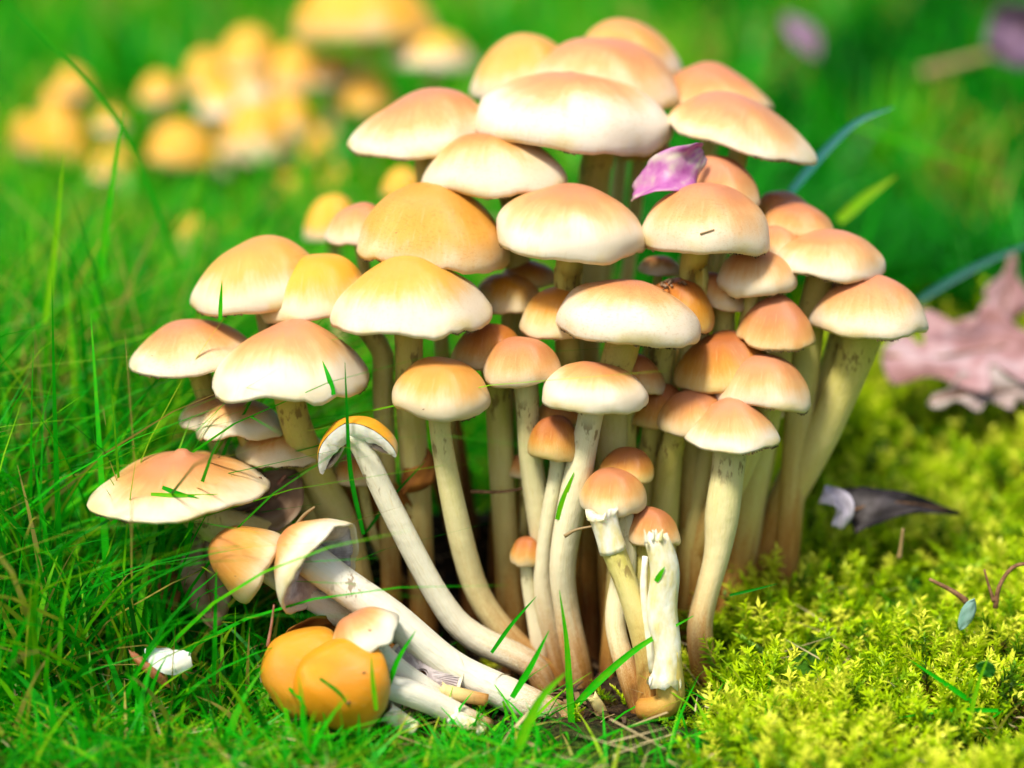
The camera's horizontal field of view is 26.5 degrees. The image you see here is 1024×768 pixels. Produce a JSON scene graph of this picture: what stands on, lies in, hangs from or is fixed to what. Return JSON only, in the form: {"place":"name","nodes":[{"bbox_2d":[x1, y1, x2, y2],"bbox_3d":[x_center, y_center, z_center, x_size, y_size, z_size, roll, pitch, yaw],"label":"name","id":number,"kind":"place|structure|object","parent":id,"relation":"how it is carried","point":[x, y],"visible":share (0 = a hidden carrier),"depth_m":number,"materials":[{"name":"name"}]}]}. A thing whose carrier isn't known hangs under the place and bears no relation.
{"place":"outdoors","nodes":[
{"label":"outdoors","id":0,"kind":"place"},
{"bbox_2d":[0,0,1023,767],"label":"ground","id":1,"kind":"structure","parent":0,"point":[441,546],"depth_m":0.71,"materials":[{"name":"green plant"}]},
{"bbox_2d":[10,114,37,191],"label":"mushroom","id":2,"kind":"object","parent":1,"relation":"on","point":[27,138],"visible":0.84,"depth_m":1.21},
{"bbox_2d":[42,155,63,323],"bbox_3d":[-0.160,-0.051,0.760,0.011,0.060,0.001,0,14,0],"label":"grass blade","id":3,"kind":"object","parent":1,"relation":"on","point":[51,274],"depth_m":0.76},
{"bbox_2d":[36,107,95,184],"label":"mushroom","id":4,"kind":"object","parent":1,"relation":"on","point":[55,131],"visible":0.81,"depth_m":1.20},
{"bbox_2d":[56,66,93,123],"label":"mushroom","id":5,"kind":"object","parent":1,"relation":"on","point":[73,87],"visible":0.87,"depth_m":1.22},
{"bbox_2d":[7,0,180,268],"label":"grass blade","id":6,"kind":"object","parent":1,"relation":"on","point":[136,158],"depth_m":0.80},
{"bbox_2d":[92,112,122,319],"bbox_3d":[-0.143,-0.059,0.769,0.014,0.074,0.001,0,14,0],"label":"grass blade","id":7,"kind":"object","parent":1,"relation":"on","point":[103,246],"depth_m":0.77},
{"bbox_2d":[95,109,127,146],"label":"mushroom","id":8,"kind":"object","parent":1,"relation":"on","point":[106,124],"visible":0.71,"depth_m":1.20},
{"bbox_2d":[90,145,137,202],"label":"mushroom","id":9,"kind":"object","parent":1,"relation":"on","point":[99,171],"visible":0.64,"depth_m":1.16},
{"bbox_2d":[138,73,180,178],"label":"mushroom","id":10,"kind":"object","parent":1,"relation":"on","point":[159,91],"visible":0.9,"depth_m":1.21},
{"bbox_2d":[129,648,192,687],"bbox_3d":[-0.111,0.089,0.688,0.020,0.013,0.006,0,14,0],"label":"cap fragment","id":11,"kind":"object","parent":1,"relation":"on","point":[179,657],"visible":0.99,"depth_m":0.69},
{"bbox_2d":[147,555,180,611],"bbox_3d":[-0.116,0.066,0.724,0.012,0.018,0.010,0,14,0],"label":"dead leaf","id":12,"kind":"object","parent":1,"relation":"on","point":[177,596],"visible":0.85,"depth_m":0.72,"materials":[{"name":"brown plant"}]},
{"bbox_2d":[146,120,219,180],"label":"mushroom","id":13,"kind":"object","parent":1,"relation":"on","point":[178,143],"visible":0.91,"depth_m":1.15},
{"bbox_2d":[179,395,231,456],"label":"mushroom","id":14,"kind":"object","parent":1,"relation":"on","point":[199,408],"visible":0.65,"depth_m":0.72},
{"bbox_2d":[180,534,230,630],"bbox_3d":[-0.099,0.062,0.713,0.018,0.034,0.012,11,18,37],"label":"dead leaf","id":15,"kind":"object","parent":1,"relation":"on","point":[206,599],"visible":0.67,"depth_m":0.71,"materials":[{"name":"brown plant"}]},
{"bbox_2d":[129,319,283,634],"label":"mushroom","id":16,"kind":"object","parent":1,"relation":"on","point":[173,348],"visible":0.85,"depth_m":0.71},
{"bbox_2d":[183,50,229,144],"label":"mushroom","id":17,"kind":"object","parent":1,"relation":"on","point":[205,69],"visible":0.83,"depth_m":1.22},
{"bbox_2d":[87,448,327,595],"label":"mushroom","id":18,"kind":"object","parent":1,"relation":"on","point":[154,473],"visible":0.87,"depth_m":0.69,"materials":[{"name":"plant"}]},
{"bbox_2d":[230,469,303,531],"bbox_3d":[-0.084,0.040,0.719,0.032,0.020,0.017,-2,14,-8],"label":"dead leaf","id":19,"kind":"object","parent":18,"relation":"on","point":[281,517],"visible":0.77,"depth_m":0.72,"materials":[{"name":"brown plant"}]},
{"bbox_2d":[198,81,241,144],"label":"mushroom","id":20,"kind":"object","parent":1,"relation":"on","point":[220,101],"visible":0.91,"depth_m":1.20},
{"bbox_2d":[196,400,291,525],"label":"mushroom","id":21,"kind":"object","parent":1,"relation":"on","point":[245,431],"visible":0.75,"depth_m":0.71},
{"bbox_2d":[219,27,275,76],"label":"mushroom","id":22,"kind":"object","parent":1,"relation":"on","point":[248,51],"visible":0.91,"depth_m":1.22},
{"bbox_2d":[229,75,272,171],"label":"mushroom","id":23,"kind":"object","parent":1,"relation":"on","point":[253,87],"visible":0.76,"depth_m":1.22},
{"bbox_2d":[219,100,294,183],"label":"mushroom","id":24,"kind":"object","parent":1,"relation":"on","point":[252,123],"visible":0.87,"depth_m":1.18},
{"bbox_2d":[235,435,320,521],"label":"mushroom","id":25,"kind":"object","parent":1,"relation":"on","point":[282,449],"visible":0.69,"depth_m":0.72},
{"bbox_2d":[208,526,351,626],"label":"mushroom","id":26,"kind":"object","parent":1,"relation":"on","point":[243,568],"visible":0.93,"depth_m":0.69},
{"bbox_2d":[212,319,372,582],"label":"mushroom","id":27,"kind":"object","parent":1,"relation":"on","point":[292,354],"visible":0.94,"depth_m":0.70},
{"bbox_2d":[346,483,412,530],"bbox_3d":[-0.046,0.041,0.740,0.026,0.020,0.005,0,14,0],"label":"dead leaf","id":28,"kind":"object","parent":27,"relation":"on","point":[404,498],"visible":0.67,"depth_m":0.74,"materials":[{"name":"brown plant"}]},
{"bbox_2d":[269,92,315,173],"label":"mushroom","id":29,"kind":"object","parent":1,"relation":"on","point":[295,112],"visible":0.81,"depth_m":1.19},
{"bbox_2d":[265,44,322,147],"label":"mushroom","id":30,"kind":"object","parent":1,"relation":"on","point":[293,66],"visible":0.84,"depth_m":1.22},
{"bbox_2d":[190,235,408,608],"bbox_3d":[-0.070,0.021,0.745,0.077,0.144,0.045,0,14,0],"label":"mushroom","id":31,"kind":"object","parent":1,"relation":"on","point":[252,275],"visible":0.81,"depth_m":0.71,"materials":[{"name":"plant"}]},
{"bbox_2d":[295,125,336,179],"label":"mushroom","id":32,"kind":"object","parent":1,"relation":"on","point":[309,151],"visible":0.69,"depth_m":1.20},
{"bbox_2d":[303,194,351,415],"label":"mushroom","id":33,"kind":"object","parent":1,"relation":"on","point":[324,211],"visible":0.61,"depth_m":0.84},
{"bbox_2d":[260,253,401,646],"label":"mushroom","id":34,"kind":"object","parent":1,"relation":"on","point":[318,285],"visible":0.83,"depth_m":0.72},
{"bbox_2d":[310,51,357,163],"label":"mushroom","id":35,"kind":"object","parent":1,"relation":"on","point":[333,72],"visible":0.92,"depth_m":1.22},
{"bbox_2d":[260,626,423,725],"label":"mushroom","id":36,"kind":"object","parent":1,"relation":"on","point":[286,654],"visible":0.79,"depth_m":0.68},
{"bbox_2d":[345,367,364,534],"bbox_3d":[-0.050,0.021,0.693,0.006,0.057,0.001,0,14,0],"label":"grass blade","id":37,"kind":"object","parent":1,"relation":"on","point":[353,490],"depth_m":0.69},
{"bbox_2d":[295,0,437,170],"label":"mushroom","id":38,"kind":"object","parent":1,"relation":"on","point":[366,24],"visible":0.89,"depth_m":1.18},
{"bbox_2d":[342,72,394,187],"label":"mushroom","id":39,"kind":"object","parent":1,"relation":"on","point":[369,95],"visible":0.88,"depth_m":1.20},
{"bbox_2d":[334,453,408,597],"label":"mushroom","id":40,"kind":"object","parent":1,"relation":"on","point":[341,471],"visible":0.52,"depth_m":0.73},
{"bbox_2d":[324,202,449,545],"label":"mushroom","id":41,"kind":"object","parent":1,"relation":"on","point":[345,226],"visible":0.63,"depth_m":0.74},
{"bbox_2d":[293,638,493,732],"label":"mushroom","id":42,"kind":"object","parent":1,"relation":"on","point":[341,664],"visible":0.98,"depth_m":0.67,"materials":[{"name":"plant"}]},
{"bbox_2d":[381,167,415,195],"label":"mushroom","id":43,"kind":"object","parent":1,"relation":"on","point":[398,178],"visible":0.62,"depth_m":0.90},
{"bbox_2d":[379,701,418,736],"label":"broken stem","id":44,"kind":"object","parent":1,"relation":"on","point":[392,707],"visible":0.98,"depth_m":0.68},
{"bbox_2d":[333,607,465,704],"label":"mushroom","id":45,"kind":"object","parent":1,"relation":"on","point":[357,625],"visible":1,"depth_m":0.67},
{"bbox_2d":[330,256,492,633],"bbox_3d":[-0.033,0.033,0.726,0.054,0.156,0.052,0,14,0],"label":"mushroom","id":46,"kind":"object","parent":1,"relation":"on","point":[410,303],"visible":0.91,"depth_m":0.70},
{"bbox_2d":[401,448,435,493],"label":"dead leaf","id":47,"kind":"object","parent":46,"relation":"on","point":[420,479],"visible":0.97,"depth_m":0.73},
{"bbox_2d":[347,87,478,543],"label":"mushroom","id":48,"kind":"object","parent":1,"relation":"on","point":[421,128],"visible":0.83,"depth_m":0.74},
{"bbox_2d":[392,643,463,697],"bbox_3d":[-0.028,0.091,0.689,0.025,0.019,0.018,0,14,0],"label":"cap fragment","id":49,"kind":"object","parent":1,"relation":"on","point":[438,677],"visible":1,"depth_m":0.69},
{"bbox_2d":[273,518,583,717],"bbox_3d":[-0.026,0.079,0.695,0.099,0.076,0.030,0,14,0],"label":"mushroom","id":50,"kind":"object","parent":1,"relation":"on","point":[428,646],"visible":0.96,"depth_m":0.69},
{"bbox_2d":[388,31,474,87],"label":"mushroom","id":51,"kind":"object","parent":1,"relation":"on","point":[432,53],"visible":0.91,"depth_m":1.19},
{"bbox_2d":[357,182,509,622],"bbox_3d":[-0.026,0.015,0.744,0.051,0.169,0.051,0,14,0],"label":"mushroom","id":52,"kind":"object","parent":1,"relation":"on","point":[441,227],"visible":0.86,"depth_m":0.71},
{"bbox_2d":[317,416,556,694],"bbox_3d":[-0.023,0.059,0.714,0.079,0.102,0.019,0,14,0],"label":"mushroom","id":53,"kind":"object","parent":1,"relation":"on","point":[460,625],"visible":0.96,"depth_m":0.71,"materials":[{"name":"plant"}]},
{"bbox_2d":[440,682,488,706],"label":"broken stem","id":54,"kind":"object","parent":1,"relation":"on","point":[458,694],"visible":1,"depth_m":0.69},
{"bbox_2d":[392,356,565,686],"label":"mushroom","id":55,"kind":"object","parent":1,"relation":"on","point":[449,390],"visible":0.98,"depth_m":0.70,"materials":[{"name":"plant"}]},
{"bbox_2d":[451,323,528,676],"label":"mushroom","id":56,"kind":"object","parent":1,"relation":"on","point":[473,349],"visible":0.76,"depth_m":0.73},
{"bbox_2d":[421,133,567,536],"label":"mushroom","id":57,"kind":"object","parent":1,"relation":"on","point":[485,166],"visible":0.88,"depth_m":0.72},
{"bbox_2d":[295,510,719,722],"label":"litter","id":58,"kind":"object","parent":1,"relation":"on","point":[454,595],"visible":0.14,"depth_m":0.73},
{"bbox_2d":[642,182,769,643],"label":"mushroom","id":59,"kind":"object","parent":58,"relation":"on","point":[681,219],"visible":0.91,"depth_m":0.70,"materials":[{"name":"plant"}]},
{"bbox_2d":[631,142,706,201],"bbox_3d":[0.052,-0.070,0.718,0.026,0.019,0.018,0,14,0],"label":"petal","id":60,"kind":"object","parent":59,"relation":"on","point":[676,168],"visible":1,"depth_m":0.72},
{"bbox_2d":[477,273,539,598],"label":"mushroom","id":61,"kind":"object","parent":1,"relation":"on","point":[508,297],"visible":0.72,"depth_m":0.73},
{"bbox_2d":[1,404,1023,767],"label":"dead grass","id":62,"kind":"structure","parent":1,"relation":"on","point":[517,724],"depth_m":0.67,"materials":[{"name":"plant"}]},
{"bbox_2d":[470,33,556,456],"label":"mushroom","id":63,"kind":"object","parent":1,"relation":"on","point":[511,58],"visible":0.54,"depth_m":0.78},
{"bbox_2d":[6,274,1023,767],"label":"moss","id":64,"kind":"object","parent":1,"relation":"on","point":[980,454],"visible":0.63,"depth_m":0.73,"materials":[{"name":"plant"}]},
{"bbox_2d":[773,229,885,584],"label":"mushroom","id":65,"kind":"object","parent":64,"relation":"on","point":[822,260],"visible":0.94,"depth_m":0.73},
{"bbox_2d":[818,485,854,529],"bbox_3d":[0.112,0.043,0.753,0.012,0.014,0.009,0,14,0],"label":"dead leaf","id":66,"kind":"object","parent":64,"relation":"on","point":[841,501],"visible":1,"depth_m":0.75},
{"bbox_2d":[753,275,928,580],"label":"mushroom","id":67,"kind":"object","parent":64,"relation":"on","point":[862,319],"visible":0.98,"depth_m":0.72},
{"bbox_2d":[842,487,959,533],"bbox_3d":[0.136,0.043,0.758,0.043,0.014,0.013,-1,14,-5],"label":"dead leaf","id":68,"kind":"object","parent":64,"relation":"on","point":[873,506],"visible":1,"depth_m":0.76,"materials":[{"name":"grey plant"}]},
{"bbox_2d":[881,302,1023,392],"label":"dead leaf","id":69,"kind":"object","parent":64,"relation":"on","point":[948,350],"visible":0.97,"depth_m":0.85,"materials":[{"name":"pink plant"}]},
{"bbox_2d":[928,366,1023,411],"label":"dead leaf","id":70,"kind":"object","parent":64,"relation":"on","point":[1006,392],"visible":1,"depth_m":0.83,"materials":[{"name":"pink plant"}]},
{"bbox_2d":[955,253,1023,326],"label":"dead leaf","id":71,"kind":"object","parent":64,"relation":"on","point":[1004,292],"visible":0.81,"depth_m":0.88,"materials":[{"name":"pink plant"}]},
{"bbox_2d":[509,454,527,537],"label":"mushroom","id":72,"kind":"object","parent":1,"relation":"on","point":[515,473],"visible":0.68,"depth_m":0.74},
{"bbox_2d":[483,336,560,541],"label":"mushroom","id":73,"kind":"object","parent":1,"relation":"on","point":[515,360],"visible":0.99,"depth_m":0.71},
{"bbox_2d":[502,260,553,528],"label":"mushroom","id":74,"kind":"object","parent":1,"relation":"on","point":[538,275],"visible":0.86,"depth_m":0.74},
{"bbox_2d":[510,536,547,657],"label":"mushroom","id":75,"kind":"object","parent":1,"relation":"on","point":[523,554],"visible":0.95,"depth_m":0.73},
{"bbox_2d":[511,672,566,755],"bbox_3d":[0.008,0.100,0.659,0.017,0.028,0.001,0,14,0],"label":"grass blade","id":76,"kind":"object","parent":1,"relation":"on","point":[526,727],"depth_m":0.66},
{"bbox_2d":[519,287,580,426],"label":"mushroom","id":77,"kind":"object","parent":1,"relation":"on","point":[538,320],"visible":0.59,"depth_m":0.71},
{"bbox_2d":[527,415,574,681],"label":"mushroom","id":78,"kind":"object","parent":1,"relation":"on","point":[555,433],"visible":0.98,"depth_m":0.71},
{"bbox_2d":[559,590,574,722],"bbox_3d":[0.018,0.089,0.687,0.006,0.051,0.001,0,14,0],"label":"grass blade","id":79,"kind":"object","parent":1,"relation":"on","point":[569,690],"depth_m":0.69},
{"bbox_2d":[496,183,645,619],"bbox_3d":[0.020,0.020,0.735,0.050,0.176,0.051,0,14,0],"label":"mushroom","id":80,"kind":"object","parent":1,"relation":"on","point":[571,229],"visible":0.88,"depth_m":0.70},
{"bbox_2d":[475,71,672,361],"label":"mushroom","id":81,"kind":"object","parent":1,"relation":"on","point":[597,123],"visible":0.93,"depth_m":0.73,"materials":[{"name":"plant"}]},
{"bbox_2d":[581,459,600,666],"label":"mushroom","id":82,"kind":"object","parent":1,"relation":"on","point":[590,599],"visible":0.14,"depth_m":0.75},
{"bbox_2d":[542,361,648,687],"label":"mushroom","id":83,"kind":"object","parent":1,"relation":"on","point":[590,399],"visible":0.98,"depth_m":0.70,"materials":[{"name":"plant"}]},
{"bbox_2d":[534,37,679,483],"bbox_3d":[0.034,-0.037,0.797,0.053,0.179,0.052,0,14,0],"label":"mushroom","id":84,"kind":"object","parent":1,"relation":"on","point":[643,69],"visible":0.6,"depth_m":0.76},
{"bbox_2d":[579,467,646,713],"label":"mushroom","id":85,"kind":"object","parent":1,"relation":"on","point":[603,491],"visible":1,"depth_m":0.70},
{"bbox_2d":[585,506,655,699],"bbox_3d":[0.036,0.079,0.698,0.026,0.083,0.011,3,14,12],"label":"broken stem","id":86,"kind":"object","parent":1,"relation":"on","point":[610,541],"visible":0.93,"depth_m":0.69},
{"bbox_2d":[598,447,653,678],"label":"mushroom","id":87,"kind":"object","parent":1,"relation":"on","point":[637,463],"visible":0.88,"depth_m":0.70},
{"bbox_2d":[556,279,700,672],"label":"mushroom","id":88,"kind":"object","parent":1,"relation":"on","point":[628,318],"visible":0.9,"depth_m":0.70,"materials":[{"name":"plant"}]},
{"bbox_2d":[574,615,693,707],"bbox_3d":[0.037,0.089,0.690,0.040,0.033,0.001,0,14,0],"label":"grass blade","id":89,"kind":"object","parent":1,"relation":"on","point":[595,684],"depth_m":0.69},
{"bbox_2d":[586,18,682,279],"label":"mushroom","id":90,"kind":"object","parent":1,"relation":"on","point":[657,44],"visible":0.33,"depth_m":0.80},
{"bbox_2d":[614,143,669,278],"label":"mushroom","id":91,"kind":"object","parent":1,"relation":"on","point":[638,166],"visible":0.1,"depth_m":0.78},
{"bbox_2d":[627,354,664,447],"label":"mushroom","id":92,"kind":"object","parent":1,"relation":"on","point":[651,379],"visible":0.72,"depth_m":0.72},
{"bbox_2d":[627,383,679,647],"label":"mushroom","id":93,"kind":"object","parent":1,"relation":"on","point":[645,419],"visible":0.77,"depth_m":0.72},
{"bbox_2d":[628,506,680,589],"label":"mushroom","id":94,"kind":"object","parent":1,"relation":"on","point":[648,518],"visible":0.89,"depth_m":0.70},
{"bbox_2d":[638,255,678,357],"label":"mushroom","id":95,"kind":"object","parent":1,"relation":"on","point":[658,267],"visible":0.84,"depth_m":0.73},
{"bbox_2d":[635,529,684,720],"bbox_3d":[0.047,0.077,0.689,0.016,0.066,0.013,0,14,0],"label":"broken stem","id":96,"kind":"object","parent":1,"relation":"on","point":[659,602],"visible":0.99,"depth_m":0.69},
{"bbox_2d":[648,277,714,432],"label":"mushroom","id":97,"kind":"object","parent":1,"relation":"on","point":[692,296],"visible":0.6,"depth_m":0.72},
{"bbox_2d":[652,390,717,551],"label":"mushroom","id":98,"kind":"object","parent":1,"relation":"on","point":[681,414],"visible":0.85,"depth_m":0.72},
{"bbox_2d":[637,155,759,448],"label":"mushroom","id":99,"kind":"object","parent":1,"relation":"on","point":[727,171],"visible":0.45,"depth_m":0.73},
{"bbox_2d":[641,62,773,353],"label":"mushroom","id":100,"kind":"object","parent":1,"relation":"on","point":[692,81],"visible":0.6,"depth_m":0.78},
{"bbox_2d":[673,330,762,644],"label":"mushroom","id":101,"kind":"object","parent":1,"relation":"on","point":[711,363],"visible":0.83,"depth_m":0.72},
{"bbox_2d":[707,272,743,615],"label":"mushroom","id":102,"kind":"object","parent":1,"relation":"on","point":[725,307],"visible":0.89,"depth_m":0.72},
{"bbox_2d":[636,91,816,436],"bbox_3d":[0.068,-0.018,0.764,0.076,0.169,0.054,-6,15,-23],"label":"mushroom","id":103,"kind":"object","parent":1,"relation":"on","point":[742,128],"visible":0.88,"depth_m":0.73,"materials":[{"name":"plant"}]},
{"bbox_2d":[684,397,779,685],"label":"mushroom","id":104,"kind":"object","parent":1,"relation":"on","point":[730,433],"visible":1,"depth_m":0.71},
{"bbox_2d":[693,354,810,559],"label":"mushroom","id":105,"kind":"object","parent":1,"relation":"on","point":[767,385],"visible":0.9,"depth_m":0.71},
{"bbox_2d":[716,251,796,325],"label":"mushroom","id":106,"kind":"object","parent":1,"relation":"on","point":[749,280],"visible":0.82,"depth_m":0.71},
{"bbox_2d":[716,294,815,615],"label":"mushroom","id":107,"kind":"object","parent":1,"relation":"on","point":[779,325],"visible":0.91,"depth_m":0.72,"materials":[{"name":"plant"}]},
{"bbox_2d":[761,225,796,299],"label":"mushroom","id":108,"kind":"object","parent":1,"relation":"on","point":[781,237],"visible":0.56,"depth_m":0.73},
{"bbox_2d":[758,191,807,300],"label":"mushroom","id":109,"kind":"object","parent":1,"relation":"on","point":[768,200],"visible":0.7,"depth_m":0.75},
{"bbox_2d":[764,200,833,294],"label":"mushroom","id":110,"kind":"object","parent":1,"relation":"on","point":[797,218],"visible":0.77,"depth_m":0.74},
{"bbox_2d":[784,15,819,59],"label":"dead leaf","id":111,"kind":"object","parent":1,"relation":"on","point":[804,35],"visible":1,"depth_m":1.18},
{"bbox_2d":[766,282,840,500],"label":"mushroom","id":112,"kind":"object","parent":1,"relation":"on","point":[830,350],"visible":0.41,"depth_m":0.74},
{"bbox_2d":[788,107,892,192],"bbox_3d":[0.120,-0.085,0.793,0.038,0.032,0.001,0,14,0],"label":"grass blade","id":113,"kind":"object","parent":1,"relation":"on","point":[821,155],"depth_m":0.79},
{"bbox_2d":[835,176,895,223],"bbox_3d":[0.134,-0.070,0.828,0.023,0.019,0.001,0,14,0],"label":"grass blade","id":114,"kind":"object","parent":1,"relation":"on","point":[853,207],"depth_m":0.83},
{"bbox_2d":[854,125,1023,181],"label":"grass blade","id":115,"kind":"object","parent":1,"relation":"on","point":[900,141],"depth_m":0.92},
{"bbox_2d":[920,51,993,79],"bbox_3d":[0.237,-0.169,1.153,0.042,0.017,0.006,0,14,0],"label":"straw","id":116,"kind":"object","parent":1,"relation":"on","point":[928,71],"visible":0.87,"depth_m":1.15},
{"bbox_2d":[917,244,1023,302],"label":"grass blade","id":117,"kind":"object","parent":1,"relation":"on","point":[948,281],"depth_m":0.83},
{"bbox_2d":[985,2,1023,68],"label":"dead leaf","id":118,"kind":"object","parent":1,"relation":"on","point":[1004,41],"visible":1,"depth_m":1.12,"materials":[{"name":"purple plant"}]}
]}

